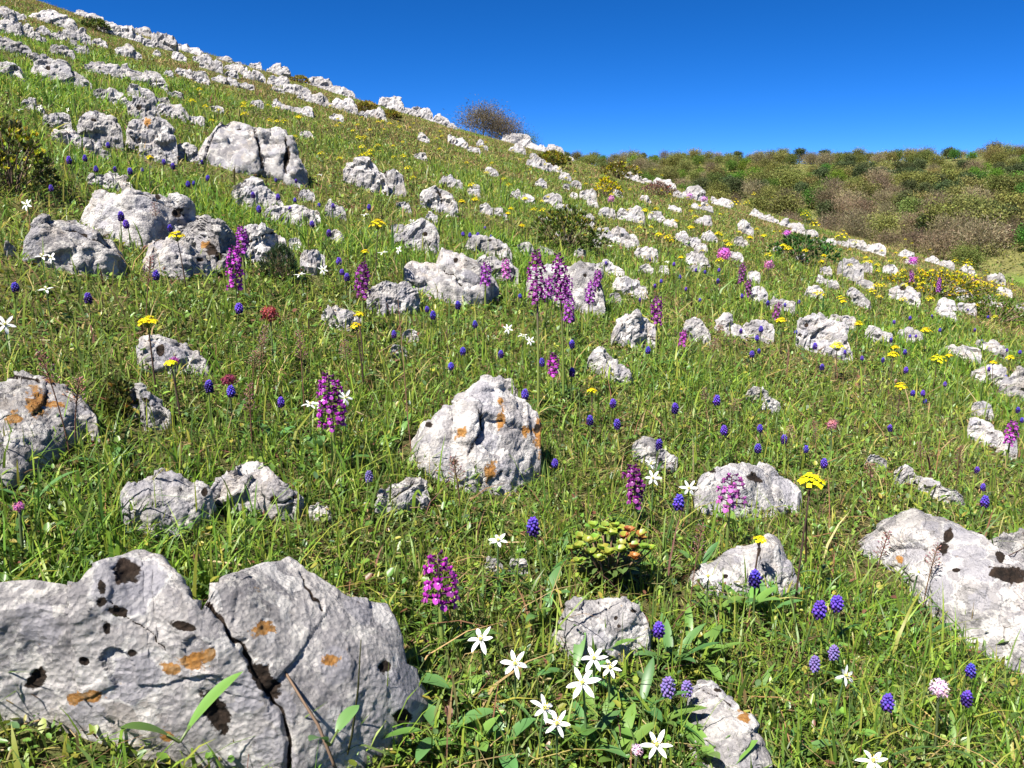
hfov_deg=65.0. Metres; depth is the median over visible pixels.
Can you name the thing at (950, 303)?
rock
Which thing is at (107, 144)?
grape hyacinth
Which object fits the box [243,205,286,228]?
grape hyacinth
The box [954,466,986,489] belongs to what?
grape hyacinth
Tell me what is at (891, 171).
evergreen tree
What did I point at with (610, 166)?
olive cushion
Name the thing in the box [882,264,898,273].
stone
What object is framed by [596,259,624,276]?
rock
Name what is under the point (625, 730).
broadleaf plant
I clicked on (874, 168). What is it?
evergreen tree
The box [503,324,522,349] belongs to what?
star flower
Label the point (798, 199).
bare tree
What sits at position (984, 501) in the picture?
grape hyacinth
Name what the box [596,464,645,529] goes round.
wild orchid
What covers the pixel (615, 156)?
budding tree
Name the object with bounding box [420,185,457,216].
rock
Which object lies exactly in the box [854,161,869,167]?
evergreen tree
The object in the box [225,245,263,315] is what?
wild orchid
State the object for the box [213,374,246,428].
globe flower
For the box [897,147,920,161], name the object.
budding tree
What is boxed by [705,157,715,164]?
budding tree
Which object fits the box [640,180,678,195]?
pink cushion
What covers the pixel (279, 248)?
dark shrublet
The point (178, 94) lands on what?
stone
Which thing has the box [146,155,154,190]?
yellow flower
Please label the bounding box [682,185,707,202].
rock
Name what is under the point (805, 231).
yellow flower
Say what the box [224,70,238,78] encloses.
stone
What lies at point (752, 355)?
grape hyacinth
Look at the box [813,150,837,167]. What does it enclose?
bare tree
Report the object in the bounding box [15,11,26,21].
rock
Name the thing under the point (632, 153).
budding tree
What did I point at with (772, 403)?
rock
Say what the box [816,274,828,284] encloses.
stone
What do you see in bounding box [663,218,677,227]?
stone
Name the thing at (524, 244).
stone
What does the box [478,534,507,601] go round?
star flower
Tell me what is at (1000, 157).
budding tree
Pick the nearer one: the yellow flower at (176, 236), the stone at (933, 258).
the yellow flower at (176, 236)
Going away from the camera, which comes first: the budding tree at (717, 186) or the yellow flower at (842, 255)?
the yellow flower at (842, 255)
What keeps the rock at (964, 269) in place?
on the ground at (406, 438)
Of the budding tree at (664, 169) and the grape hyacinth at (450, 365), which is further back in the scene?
the budding tree at (664, 169)
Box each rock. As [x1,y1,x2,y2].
[0,6,18,23]
[0,19,25,36]
[0,36,31,56]
[0,61,24,81]
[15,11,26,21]
[24,30,40,37]
[26,53,53,61]
[28,9,77,30]
[42,112,71,128]
[50,44,74,59]
[51,128,78,142]
[62,24,90,44]
[63,133,81,148]
[74,10,103,19]
[77,111,123,150]
[79,137,102,153]
[84,61,122,79]
[86,171,134,192]
[93,148,110,160]
[97,22,121,36]
[107,87,126,103]
[115,43,137,59]
[117,25,140,42]
[119,468,215,537]
[121,63,167,92]
[127,83,156,103]
[127,95,160,117]
[135,26,152,36]
[136,334,212,375]
[139,145,163,162]
[142,237,216,279]
[151,32,178,51]
[157,103,188,122]
[174,68,192,78]
[177,142,199,163]
[178,44,203,55]
[178,215,240,270]
[189,116,204,127]
[193,54,213,64]
[210,461,303,522]
[211,75,237,87]
[223,62,247,74]
[231,176,283,209]
[238,82,253,89]
[241,222,287,262]
[243,70,265,82]
[262,204,315,228]
[267,63,290,77]
[267,75,289,87]
[283,84,310,95]
[288,106,314,117]
[297,92,328,107]
[307,76,332,90]
[308,502,331,521]
[309,209,320,223]
[325,199,346,220]
[328,86,354,98]
[329,103,341,109]
[332,97,356,108]
[343,156,387,195]
[347,316,364,330]
[365,107,386,120]
[366,281,419,315]
[378,96,403,112]
[384,169,405,196]
[391,224,404,233]
[394,218,439,256]
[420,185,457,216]
[431,113,449,125]
[439,174,462,188]
[448,134,468,148]
[465,234,511,261]
[475,254,518,285]
[484,556,502,573]
[501,133,530,144]
[507,558,527,574]
[522,139,544,150]
[526,155,546,170]
[543,144,563,155]
[543,193,561,205]
[579,188,596,199]
[581,213,594,228]
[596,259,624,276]
[609,226,634,247]
[611,308,655,348]
[612,276,647,300]
[617,205,644,224]
[634,246,657,261]
[648,211,665,222]
[653,177,675,188]
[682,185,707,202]
[685,245,709,267]
[686,679,772,767]
[688,533,799,596]
[694,215,711,226]
[711,197,730,208]
[714,312,747,340]
[743,319,774,344]
[745,386,767,401]
[761,397,780,414]
[769,296,795,314]
[779,218,804,230]
[804,285,823,298]
[827,314,855,330]
[837,257,863,280]
[846,238,866,251]
[852,293,870,309]
[856,279,874,289]
[863,454,886,471]
[865,325,892,346]
[867,243,885,256]
[888,282,920,306]
[894,464,916,484]
[897,327,915,342]
[912,476,964,505]
[933,304,956,321]
[936,297,956,310]
[945,344,981,363]
[955,288,972,301]
[957,302,976,315]
[959,264,976,275]
[970,364,1006,385]
[971,401,993,422]
[975,339,999,350]
[987,272,1005,285]
[989,528,1023,556]
[995,434,1017,458]
[998,366,1023,398]
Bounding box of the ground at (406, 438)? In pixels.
[0,0,1023,767]
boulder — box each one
[0,370,99,489]
[0,549,428,767]
[22,214,127,278]
[31,59,91,88]
[79,188,195,250]
[125,111,177,155]
[198,121,307,187]
[404,247,498,306]
[408,374,540,495]
[526,261,605,317]
[551,596,651,663]
[693,461,802,518]
[796,312,852,361]
[857,508,1023,677]
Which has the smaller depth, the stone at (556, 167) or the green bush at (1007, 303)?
the green bush at (1007, 303)
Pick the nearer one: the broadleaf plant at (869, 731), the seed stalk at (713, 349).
the broadleaf plant at (869, 731)
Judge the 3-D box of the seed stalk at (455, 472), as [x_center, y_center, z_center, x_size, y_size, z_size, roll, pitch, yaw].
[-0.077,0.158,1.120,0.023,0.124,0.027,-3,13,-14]
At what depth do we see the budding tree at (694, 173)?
238.78 m
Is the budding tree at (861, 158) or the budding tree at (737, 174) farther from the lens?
the budding tree at (861, 158)
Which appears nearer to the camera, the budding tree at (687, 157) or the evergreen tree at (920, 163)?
the evergreen tree at (920, 163)
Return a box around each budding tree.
[570,150,584,159]
[582,153,599,164]
[588,150,599,164]
[594,160,609,167]
[596,156,605,164]
[608,152,619,160]
[615,155,627,165]
[625,150,643,163]
[626,151,639,164]
[638,168,657,180]
[645,166,659,177]
[648,153,659,164]
[657,164,671,178]
[658,156,667,165]
[660,166,683,183]
[664,150,685,161]
[664,152,686,168]
[676,158,695,172]
[676,169,687,180]
[677,182,693,188]
[682,154,693,163]
[684,168,703,181]
[686,147,703,157]
[691,154,704,168]
[696,167,706,175]
[700,148,716,163]
[703,179,733,195]
[704,164,727,179]
[704,169,725,186]
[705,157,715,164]
[706,186,733,200]
[712,156,725,165]
[720,154,741,165]
[721,151,738,157]
[723,158,738,171]
[733,169,746,182]
[737,163,746,171]
[738,153,752,165]
[738,166,769,185]
[742,161,765,183]
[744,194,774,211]
[745,161,761,171]
[756,183,779,199]
[757,156,773,170]
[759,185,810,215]
[762,165,776,181]
[762,176,782,191]
[763,160,782,169]
[764,149,776,158]
[766,162,798,187]
[771,151,786,165]
[773,147,791,154]
[777,166,808,189]
[783,154,798,166]
[794,207,816,221]
[800,174,821,188]
[802,185,824,208]
[803,180,837,203]
[806,165,817,173]
[814,178,829,186]
[819,163,831,169]
[822,163,848,184]
[830,151,847,163]
[830,163,849,174]
[836,179,862,198]
[839,151,854,155]
[839,164,857,183]
[840,176,864,185]
[846,146,867,156]
[850,180,883,197]
[855,153,866,163]
[858,194,879,211]
[859,173,874,184]
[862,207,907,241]
[868,149,889,162]
[872,156,898,172]
[882,150,899,161]
[884,170,899,186]
[886,191,902,209]
[893,168,920,189]
[893,193,926,218]
[894,148,905,161]
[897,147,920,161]
[902,151,923,162]
[903,188,936,208]
[909,168,943,192]
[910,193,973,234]
[919,148,936,164]
[923,165,940,174]
[926,153,949,168]
[935,164,970,183]
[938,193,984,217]
[939,161,956,170]
[939,179,975,199]
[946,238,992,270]
[947,147,963,160]
[952,172,990,194]
[954,191,989,218]
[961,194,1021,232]
[965,150,978,160]
[965,166,985,174]
[970,169,988,181]
[977,147,1001,164]
[979,140,1004,151]
[980,181,994,194]
[981,162,991,171]
[982,143,1006,161]
[984,183,1023,211]
[985,172,1013,195]
[987,151,1012,163]
[987,166,1005,177]
[988,190,1019,200]
[995,171,1023,193]
[999,142,1016,150]
[1003,153,1023,167]
[1003,199,1023,226]
[1005,146,1016,155]
[1007,170,1022,189]
[1009,182,1023,194]
[1009,221,1023,250]
[1013,145,1023,157]
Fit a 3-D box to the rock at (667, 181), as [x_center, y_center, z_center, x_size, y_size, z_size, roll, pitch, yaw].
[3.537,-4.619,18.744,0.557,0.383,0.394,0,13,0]
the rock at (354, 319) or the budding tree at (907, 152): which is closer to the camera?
the rock at (354, 319)
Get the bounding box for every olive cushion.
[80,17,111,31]
[289,75,310,83]
[355,100,377,111]
[384,108,402,118]
[538,149,572,165]
[599,159,643,177]
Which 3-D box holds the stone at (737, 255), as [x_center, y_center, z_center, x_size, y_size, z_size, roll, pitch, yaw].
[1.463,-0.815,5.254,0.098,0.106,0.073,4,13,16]
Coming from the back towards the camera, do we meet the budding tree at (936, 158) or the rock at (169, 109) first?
the budding tree at (936, 158)
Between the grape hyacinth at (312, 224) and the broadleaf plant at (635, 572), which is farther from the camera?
the grape hyacinth at (312, 224)
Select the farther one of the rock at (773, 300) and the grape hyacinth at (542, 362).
the rock at (773, 300)
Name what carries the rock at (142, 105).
on the ground at (406, 438)
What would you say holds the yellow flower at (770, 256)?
on the ground at (406, 438)
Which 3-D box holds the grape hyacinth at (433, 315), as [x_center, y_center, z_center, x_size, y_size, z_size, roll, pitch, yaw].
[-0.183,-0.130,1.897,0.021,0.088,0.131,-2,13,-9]
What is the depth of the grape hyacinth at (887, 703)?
0.87 m
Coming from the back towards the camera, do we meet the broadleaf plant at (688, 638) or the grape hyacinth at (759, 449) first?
the grape hyacinth at (759, 449)
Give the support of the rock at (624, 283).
on the ground at (406, 438)
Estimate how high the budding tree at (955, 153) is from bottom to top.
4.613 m
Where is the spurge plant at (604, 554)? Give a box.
[566,521,656,593]
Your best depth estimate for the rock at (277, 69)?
22.11 m
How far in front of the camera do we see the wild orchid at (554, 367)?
1.67 m
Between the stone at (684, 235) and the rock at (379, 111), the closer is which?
the stone at (684, 235)
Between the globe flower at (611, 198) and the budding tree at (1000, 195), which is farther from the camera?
the budding tree at (1000, 195)
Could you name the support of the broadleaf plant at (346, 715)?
on the ground at (406, 438)
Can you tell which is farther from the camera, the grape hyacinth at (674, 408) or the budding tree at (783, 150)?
the budding tree at (783, 150)
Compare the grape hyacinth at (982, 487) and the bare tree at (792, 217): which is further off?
the bare tree at (792, 217)
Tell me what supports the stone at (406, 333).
on the ground at (406, 438)
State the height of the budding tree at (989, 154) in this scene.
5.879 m
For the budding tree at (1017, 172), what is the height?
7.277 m
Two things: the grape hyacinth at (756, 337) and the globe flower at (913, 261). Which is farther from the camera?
the globe flower at (913, 261)
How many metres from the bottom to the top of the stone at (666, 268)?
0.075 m
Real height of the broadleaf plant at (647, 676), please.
0.051 m
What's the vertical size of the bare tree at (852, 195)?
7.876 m
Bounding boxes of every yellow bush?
[592,176,623,197]
[878,262,1005,303]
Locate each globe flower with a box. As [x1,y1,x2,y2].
[0,501,25,561]
[163,355,179,411]
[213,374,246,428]
[260,305,293,365]
[607,195,614,202]
[631,743,642,767]
[686,192,693,201]
[717,247,731,273]
[764,260,773,278]
[782,229,790,236]
[820,418,837,451]
[906,677,972,757]
[908,256,916,269]
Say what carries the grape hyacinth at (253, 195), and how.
on the ground at (406, 438)
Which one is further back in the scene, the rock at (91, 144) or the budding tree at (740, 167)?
the budding tree at (740, 167)
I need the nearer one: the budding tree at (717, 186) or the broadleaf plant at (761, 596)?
the broadleaf plant at (761, 596)
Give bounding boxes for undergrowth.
[590,149,1023,279]
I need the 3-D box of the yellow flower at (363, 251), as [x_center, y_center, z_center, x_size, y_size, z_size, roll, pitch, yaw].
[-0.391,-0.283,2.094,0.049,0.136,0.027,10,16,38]
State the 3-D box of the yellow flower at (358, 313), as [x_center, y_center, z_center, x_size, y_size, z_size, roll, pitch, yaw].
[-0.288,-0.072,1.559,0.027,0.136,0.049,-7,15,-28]
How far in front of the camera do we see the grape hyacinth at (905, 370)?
2.78 m
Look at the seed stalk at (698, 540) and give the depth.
1.06 m
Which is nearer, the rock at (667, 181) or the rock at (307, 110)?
the rock at (307, 110)
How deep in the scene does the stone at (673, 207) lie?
9.57 m
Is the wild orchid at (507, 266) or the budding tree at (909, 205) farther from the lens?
the budding tree at (909, 205)
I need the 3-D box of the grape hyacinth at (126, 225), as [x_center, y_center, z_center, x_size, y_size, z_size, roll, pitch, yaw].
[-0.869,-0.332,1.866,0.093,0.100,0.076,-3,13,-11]
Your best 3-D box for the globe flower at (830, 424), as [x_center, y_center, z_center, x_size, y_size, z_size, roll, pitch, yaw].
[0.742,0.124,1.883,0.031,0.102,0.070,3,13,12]
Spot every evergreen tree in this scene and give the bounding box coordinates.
[691,176,710,190]
[719,174,733,193]
[725,176,746,196]
[734,150,744,159]
[751,178,769,196]
[791,180,811,198]
[792,147,807,160]
[802,218,818,225]
[810,166,830,182]
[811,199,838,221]
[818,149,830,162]
[831,160,850,170]
[841,155,857,165]
[846,160,854,168]
[850,165,871,181]
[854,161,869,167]
[867,165,880,175]
[868,161,877,166]
[881,168,898,175]
[889,160,905,169]
[889,189,917,209]
[893,167,905,175]
[899,178,920,195]
[901,161,915,167]
[905,166,917,173]
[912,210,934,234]
[913,157,927,170]
[913,181,933,194]
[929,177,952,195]
[931,171,949,186]
[941,146,953,159]
[949,179,966,194]
[955,159,969,169]
[955,170,982,181]
[980,199,1001,213]
[992,161,1007,171]
[995,203,1022,222]
[1003,162,1023,175]
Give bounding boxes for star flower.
[0,316,38,365]
[21,199,31,222]
[35,253,48,295]
[37,286,52,329]
[38,105,61,126]
[48,252,93,284]
[284,272,304,299]
[301,399,324,438]
[302,401,321,447]
[318,265,329,292]
[338,390,351,433]
[455,626,543,737]
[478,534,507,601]
[486,694,552,767]
[501,650,582,743]
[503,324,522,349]
[518,710,569,767]
[519,333,535,360]
[525,337,533,357]
[560,667,600,767]
[568,660,645,741]
[581,647,663,759]
[639,729,671,767]
[640,471,660,511]
[645,458,673,508]
[668,568,748,635]
[672,480,724,538]
[804,666,852,732]
[855,750,886,767]
[879,566,936,617]
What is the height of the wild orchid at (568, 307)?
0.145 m
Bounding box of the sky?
[38,0,1023,165]
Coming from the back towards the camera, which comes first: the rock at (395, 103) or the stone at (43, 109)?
the rock at (395, 103)
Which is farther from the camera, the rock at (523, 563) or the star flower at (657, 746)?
the rock at (523, 563)
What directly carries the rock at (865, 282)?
on the ground at (406, 438)
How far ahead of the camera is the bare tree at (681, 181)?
223.91 m
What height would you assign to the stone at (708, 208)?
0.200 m
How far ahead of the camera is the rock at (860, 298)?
4.54 m
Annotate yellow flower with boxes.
[137,315,168,392]
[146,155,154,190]
[163,359,200,425]
[168,230,190,291]
[351,322,374,382]
[354,311,373,369]
[361,249,368,277]
[369,218,386,283]
[468,182,475,205]
[587,388,599,438]
[729,198,738,250]
[744,535,767,588]
[764,253,772,274]
[775,317,786,353]
[794,472,825,610]
[800,210,807,259]
[811,290,824,313]
[812,222,819,278]
[829,342,845,377]
[836,229,848,303]
[836,295,844,314]
[855,321,863,346]
[866,288,875,313]
[872,283,879,301]
[884,351,898,383]
[886,345,899,375]
[895,382,907,421]
[899,297,906,313]
[920,327,932,353]
[929,354,947,387]
[942,353,953,379]
[962,259,972,317]
[990,360,996,385]
[1005,355,1014,375]
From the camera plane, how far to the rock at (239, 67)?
13.10 m
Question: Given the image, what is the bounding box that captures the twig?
[284,671,336,767]
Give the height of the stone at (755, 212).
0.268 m
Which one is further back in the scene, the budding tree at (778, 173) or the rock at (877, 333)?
the budding tree at (778, 173)
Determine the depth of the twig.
0.67 m
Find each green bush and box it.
[517,203,611,250]
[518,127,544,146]
[764,232,842,262]
[956,290,1023,328]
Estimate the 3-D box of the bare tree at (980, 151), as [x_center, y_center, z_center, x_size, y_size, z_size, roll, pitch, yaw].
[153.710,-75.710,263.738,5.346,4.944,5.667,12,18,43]
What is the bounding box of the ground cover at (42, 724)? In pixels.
[0,0,1023,767]
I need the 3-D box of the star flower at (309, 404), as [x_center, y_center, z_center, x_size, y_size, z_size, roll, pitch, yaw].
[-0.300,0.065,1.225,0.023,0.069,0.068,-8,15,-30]
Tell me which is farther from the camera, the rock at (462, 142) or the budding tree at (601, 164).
the budding tree at (601, 164)
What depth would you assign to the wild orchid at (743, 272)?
3.70 m
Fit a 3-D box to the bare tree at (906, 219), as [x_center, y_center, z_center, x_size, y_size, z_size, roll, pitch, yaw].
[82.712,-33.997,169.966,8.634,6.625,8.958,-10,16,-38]
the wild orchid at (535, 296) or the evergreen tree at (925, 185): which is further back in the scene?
the evergreen tree at (925, 185)
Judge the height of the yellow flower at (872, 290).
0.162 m
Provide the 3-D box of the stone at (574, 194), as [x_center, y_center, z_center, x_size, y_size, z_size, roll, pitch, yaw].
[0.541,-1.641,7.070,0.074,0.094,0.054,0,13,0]
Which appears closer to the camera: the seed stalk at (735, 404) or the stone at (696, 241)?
the seed stalk at (735, 404)
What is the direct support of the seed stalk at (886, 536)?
on the ground at (406, 438)
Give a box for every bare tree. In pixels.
[604,157,614,162]
[618,148,629,158]
[630,155,647,170]
[642,158,660,175]
[658,150,672,158]
[669,175,692,186]
[700,159,717,171]
[726,190,742,203]
[739,175,768,199]
[747,149,769,161]
[773,187,793,197]
[776,209,807,220]
[783,189,813,209]
[795,151,818,163]
[798,151,822,165]
[809,183,850,207]
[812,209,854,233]
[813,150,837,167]
[818,175,851,193]
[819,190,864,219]
[833,184,869,209]
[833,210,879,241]
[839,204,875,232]
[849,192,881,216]
[859,164,902,188]
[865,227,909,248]
[867,187,905,210]
[869,151,885,162]
[869,172,896,194]
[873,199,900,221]
[880,184,906,197]
[888,210,917,235]
[892,226,933,253]
[908,207,927,229]
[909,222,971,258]
[915,189,958,213]
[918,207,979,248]
[925,186,947,200]
[927,162,941,171]
[947,206,991,239]
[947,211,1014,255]
[957,157,987,171]
[957,181,996,199]
[960,150,969,157]
[973,147,985,154]
[978,191,998,201]
[993,220,1019,248]
[998,211,1023,240]
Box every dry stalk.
[347,640,360,754]
[398,303,411,456]
[805,490,809,571]
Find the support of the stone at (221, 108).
on the ground at (406, 438)
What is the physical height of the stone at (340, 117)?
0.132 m
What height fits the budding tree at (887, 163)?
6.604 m
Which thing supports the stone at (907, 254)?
on the ground at (406, 438)
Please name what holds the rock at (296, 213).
on the ground at (406, 438)
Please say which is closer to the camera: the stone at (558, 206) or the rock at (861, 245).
the stone at (558, 206)
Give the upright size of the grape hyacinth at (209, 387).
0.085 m
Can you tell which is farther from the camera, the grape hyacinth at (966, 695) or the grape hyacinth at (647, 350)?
the grape hyacinth at (647, 350)
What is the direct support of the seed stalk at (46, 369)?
on the ground at (406, 438)
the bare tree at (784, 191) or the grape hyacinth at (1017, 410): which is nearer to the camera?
the grape hyacinth at (1017, 410)
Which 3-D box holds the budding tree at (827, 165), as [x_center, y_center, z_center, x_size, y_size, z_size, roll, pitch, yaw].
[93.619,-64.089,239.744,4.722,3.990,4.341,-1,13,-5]
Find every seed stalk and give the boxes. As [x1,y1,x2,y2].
[35,349,70,458]
[62,376,90,440]
[141,255,154,332]
[150,202,161,215]
[243,383,256,460]
[245,350,261,397]
[254,337,266,390]
[257,324,269,368]
[294,330,306,409]
[339,339,353,395]
[448,455,465,520]
[689,523,705,604]
[701,387,710,417]
[710,338,718,371]
[716,324,724,348]
[729,398,740,424]
[782,425,794,456]
[812,420,820,473]
[864,461,878,500]
[870,531,891,598]
[916,442,925,472]
[923,542,941,607]
[953,445,964,489]
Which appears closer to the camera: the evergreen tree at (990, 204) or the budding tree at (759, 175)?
the evergreen tree at (990, 204)
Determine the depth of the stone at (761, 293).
3.78 m
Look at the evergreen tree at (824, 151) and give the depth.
262.48 m
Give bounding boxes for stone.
[4,241,16,257]
[18,22,33,30]
[21,97,37,111]
[32,35,46,42]
[34,25,50,35]
[37,105,44,114]
[51,31,66,41]
[70,40,77,46]
[77,45,89,54]
[92,38,107,47]
[93,88,109,99]
[108,97,116,103]
[127,382,171,431]
[142,38,153,47]
[153,50,160,56]
[155,96,169,104]
[161,151,178,166]
[164,70,173,77]
[172,51,186,62]
[172,91,183,99]
[192,70,209,84]
[195,77,208,85]
[199,62,206,68]
[207,63,222,73]
[209,105,223,113]
[213,59,222,66]
[216,56,233,63]
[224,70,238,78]
[249,62,261,69]
[251,100,263,108]
[271,86,284,93]
[272,98,288,109]
[289,238,301,249]
[298,188,314,202]
[299,131,312,137]
[300,249,324,274]
[310,83,325,89]
[321,305,357,330]
[329,113,343,123]
[330,229,343,243]
[344,105,357,114]
[358,111,367,117]
[374,477,429,515]
[390,344,406,358]
[396,202,411,212]
[402,329,418,341]
[403,107,415,115]
[411,106,421,110]
[414,152,427,160]
[416,107,432,120]
[417,132,428,142]
[425,211,437,223]
[434,115,442,124]
[447,123,456,129]
[467,146,480,153]
[467,188,480,197]
[472,184,480,192]
[476,139,484,147]
[480,203,491,215]
[484,167,498,176]
[494,375,517,396]
[495,206,502,216]
[509,143,525,154]
[511,189,520,196]
[517,242,533,255]
[520,193,534,203]
[535,178,546,187]
[540,246,553,256]
[547,163,554,171]
[553,165,561,172]
[554,204,566,208]
[559,172,570,181]
[569,180,581,189]
[570,192,577,198]
[574,248,585,257]
[587,198,598,207]
[587,346,632,384]
[597,227,612,240]
[598,207,615,218]
[608,292,620,304]
[630,234,639,246]
[632,174,643,182]
[632,436,677,471]
[638,263,653,274]
[640,195,650,202]
[659,265,668,274]
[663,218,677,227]
[668,205,681,212]
[673,190,683,197]
[675,231,688,240]
[682,239,688,245]
[683,317,710,344]
[689,237,700,247]
[689,264,700,271]
[691,203,698,208]
[699,202,713,212]
[700,243,707,252]
[701,230,717,242]
[728,251,743,262]
[734,236,743,246]
[737,219,753,235]
[747,270,759,283]
[750,208,765,216]
[750,286,767,302]
[764,214,773,222]
[791,228,801,233]
[806,229,817,236]
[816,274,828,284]
[819,266,831,275]
[822,238,836,244]
[826,279,838,289]
[837,241,848,247]
[846,287,859,297]
[862,261,872,272]
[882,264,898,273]
[898,249,914,258]
[914,330,922,340]
[924,256,939,264]
[939,260,954,269]
[967,417,1004,447]
[992,344,1008,358]
[996,286,1012,297]
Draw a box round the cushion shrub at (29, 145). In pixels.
[0,114,61,192]
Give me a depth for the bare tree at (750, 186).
214.75 m
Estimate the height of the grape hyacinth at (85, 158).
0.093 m
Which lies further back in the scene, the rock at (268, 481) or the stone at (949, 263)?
the stone at (949, 263)
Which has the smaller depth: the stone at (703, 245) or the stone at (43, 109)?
the stone at (43, 109)
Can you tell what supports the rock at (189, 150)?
on the ground at (406, 438)
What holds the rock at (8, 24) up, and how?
on the ground at (406, 438)
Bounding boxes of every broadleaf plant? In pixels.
[0,470,77,506]
[66,447,132,468]
[119,671,242,742]
[258,423,293,442]
[304,436,330,452]
[308,705,358,745]
[342,727,421,753]
[367,435,399,451]
[389,413,410,441]
[415,699,495,762]
[418,673,449,688]
[435,717,497,750]
[446,675,504,707]
[464,702,535,767]
[502,590,549,620]
[519,566,569,602]
[526,590,552,622]
[531,532,581,557]
[535,632,606,682]
[547,701,627,757]
[555,626,634,651]
[562,688,635,737]
[569,702,658,762]
[595,657,688,721]
[601,570,639,581]
[614,694,706,747]
[634,612,719,669]
[639,549,682,571]
[648,603,730,656]
[659,704,729,760]
[673,625,743,683]
[676,541,718,566]
[685,723,757,767]
[689,591,744,617]
[714,510,761,528]
[718,582,780,613]
[737,580,802,610]
[751,580,809,599]
[769,727,838,767]
[796,633,847,655]
[814,715,877,736]
[893,609,953,639]
[905,710,975,764]
[939,509,975,518]
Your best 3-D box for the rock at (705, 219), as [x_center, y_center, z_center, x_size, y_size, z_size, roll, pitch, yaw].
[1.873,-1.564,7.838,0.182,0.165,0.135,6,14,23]
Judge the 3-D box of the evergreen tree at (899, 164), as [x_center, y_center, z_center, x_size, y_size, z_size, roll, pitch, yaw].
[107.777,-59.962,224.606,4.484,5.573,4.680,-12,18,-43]
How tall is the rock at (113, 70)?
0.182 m
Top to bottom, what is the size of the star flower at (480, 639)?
0.091 m
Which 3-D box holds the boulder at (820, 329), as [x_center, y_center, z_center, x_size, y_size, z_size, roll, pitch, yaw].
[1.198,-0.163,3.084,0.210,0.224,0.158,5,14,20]
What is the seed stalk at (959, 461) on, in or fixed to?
on the ground at (406, 438)
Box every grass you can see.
[0,0,1023,767]
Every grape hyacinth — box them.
[0,282,21,313]
[36,185,63,210]
[66,156,85,183]
[72,292,100,328]
[76,154,87,180]
[93,166,119,189]
[102,142,109,164]
[117,211,148,249]
[122,220,145,257]
[127,168,135,185]
[143,270,175,306]
[167,224,172,233]
[171,163,188,179]
[189,379,246,425]
[212,303,245,344]
[226,385,271,438]
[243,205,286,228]
[247,192,255,208]
[265,397,297,433]
[309,221,314,243]
[326,229,345,249]
[330,257,353,285]
[339,269,356,288]
[344,273,359,299]
[365,470,381,511]
[391,330,400,360]
[411,306,441,324]
[430,311,438,342]
[436,362,453,391]
[444,301,477,332]
[460,347,470,373]
[466,320,486,350]
[468,232,480,254]
[486,350,523,374]
[487,516,571,588]
[518,358,565,388]
[521,389,556,423]
[535,458,558,500]
[542,367,596,398]
[558,340,590,371]
[581,415,613,447]
[594,419,645,455]
[595,398,635,428]
[626,676,702,739]
[627,621,695,676]
[629,346,659,374]
[653,439,662,481]
[657,403,700,445]
[665,494,684,566]
[679,680,702,757]
[693,425,729,463]
[706,395,720,439]
[711,569,802,648]
[734,328,754,347]
[743,326,763,350]
[749,351,761,373]
[754,443,778,464]
[755,335,762,354]
[757,424,771,451]
[769,600,868,701]
[770,434,797,465]
[778,595,860,652]
[787,655,820,707]
[789,445,824,471]
[798,458,853,500]
[806,343,827,366]
[810,364,827,387]
[818,644,841,690]
[856,356,863,375]
[871,424,911,453]
[873,693,944,764]
[890,367,915,386]
[908,390,918,410]
[912,390,925,416]
[925,663,1001,709]
[940,690,999,767]
[943,381,961,402]
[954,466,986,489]
[973,495,993,530]
[977,483,1005,509]
[1002,407,1023,427]
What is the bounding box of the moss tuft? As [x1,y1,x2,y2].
[94,376,138,417]
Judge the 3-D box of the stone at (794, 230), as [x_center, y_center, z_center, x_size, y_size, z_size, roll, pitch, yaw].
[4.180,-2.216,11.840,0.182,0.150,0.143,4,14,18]
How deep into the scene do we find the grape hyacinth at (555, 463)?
1.29 m
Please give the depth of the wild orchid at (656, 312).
2.18 m
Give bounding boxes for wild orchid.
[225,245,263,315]
[227,225,262,301]
[296,372,371,467]
[354,261,375,331]
[405,549,499,659]
[480,261,495,308]
[494,257,512,303]
[526,248,563,412]
[529,352,559,404]
[531,275,557,337]
[540,252,579,398]
[548,297,578,344]
[561,274,577,333]
[573,279,596,327]
[593,269,607,312]
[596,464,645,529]
[645,295,679,363]
[672,329,687,357]
[694,473,747,549]
[729,262,746,297]
[731,279,755,308]
[772,301,786,332]
[909,270,914,286]
[935,277,941,303]
[998,419,1023,467]
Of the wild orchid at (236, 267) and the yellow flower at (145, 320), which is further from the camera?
the wild orchid at (236, 267)
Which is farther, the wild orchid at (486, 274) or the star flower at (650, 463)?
the wild orchid at (486, 274)
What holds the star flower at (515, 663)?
on the ground at (406, 438)
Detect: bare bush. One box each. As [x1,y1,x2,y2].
[444,98,518,136]
[478,109,535,139]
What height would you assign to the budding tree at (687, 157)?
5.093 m
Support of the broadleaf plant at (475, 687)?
on the ground at (406, 438)
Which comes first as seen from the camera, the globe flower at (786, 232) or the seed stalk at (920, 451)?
the seed stalk at (920, 451)
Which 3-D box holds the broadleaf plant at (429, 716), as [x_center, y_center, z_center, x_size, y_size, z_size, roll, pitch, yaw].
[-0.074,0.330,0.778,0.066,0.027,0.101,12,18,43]
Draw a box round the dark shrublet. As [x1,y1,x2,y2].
[256,241,300,281]
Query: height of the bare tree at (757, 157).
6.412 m
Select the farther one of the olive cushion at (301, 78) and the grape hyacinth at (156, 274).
the olive cushion at (301, 78)
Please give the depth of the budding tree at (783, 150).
285.68 m
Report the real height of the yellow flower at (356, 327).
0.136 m

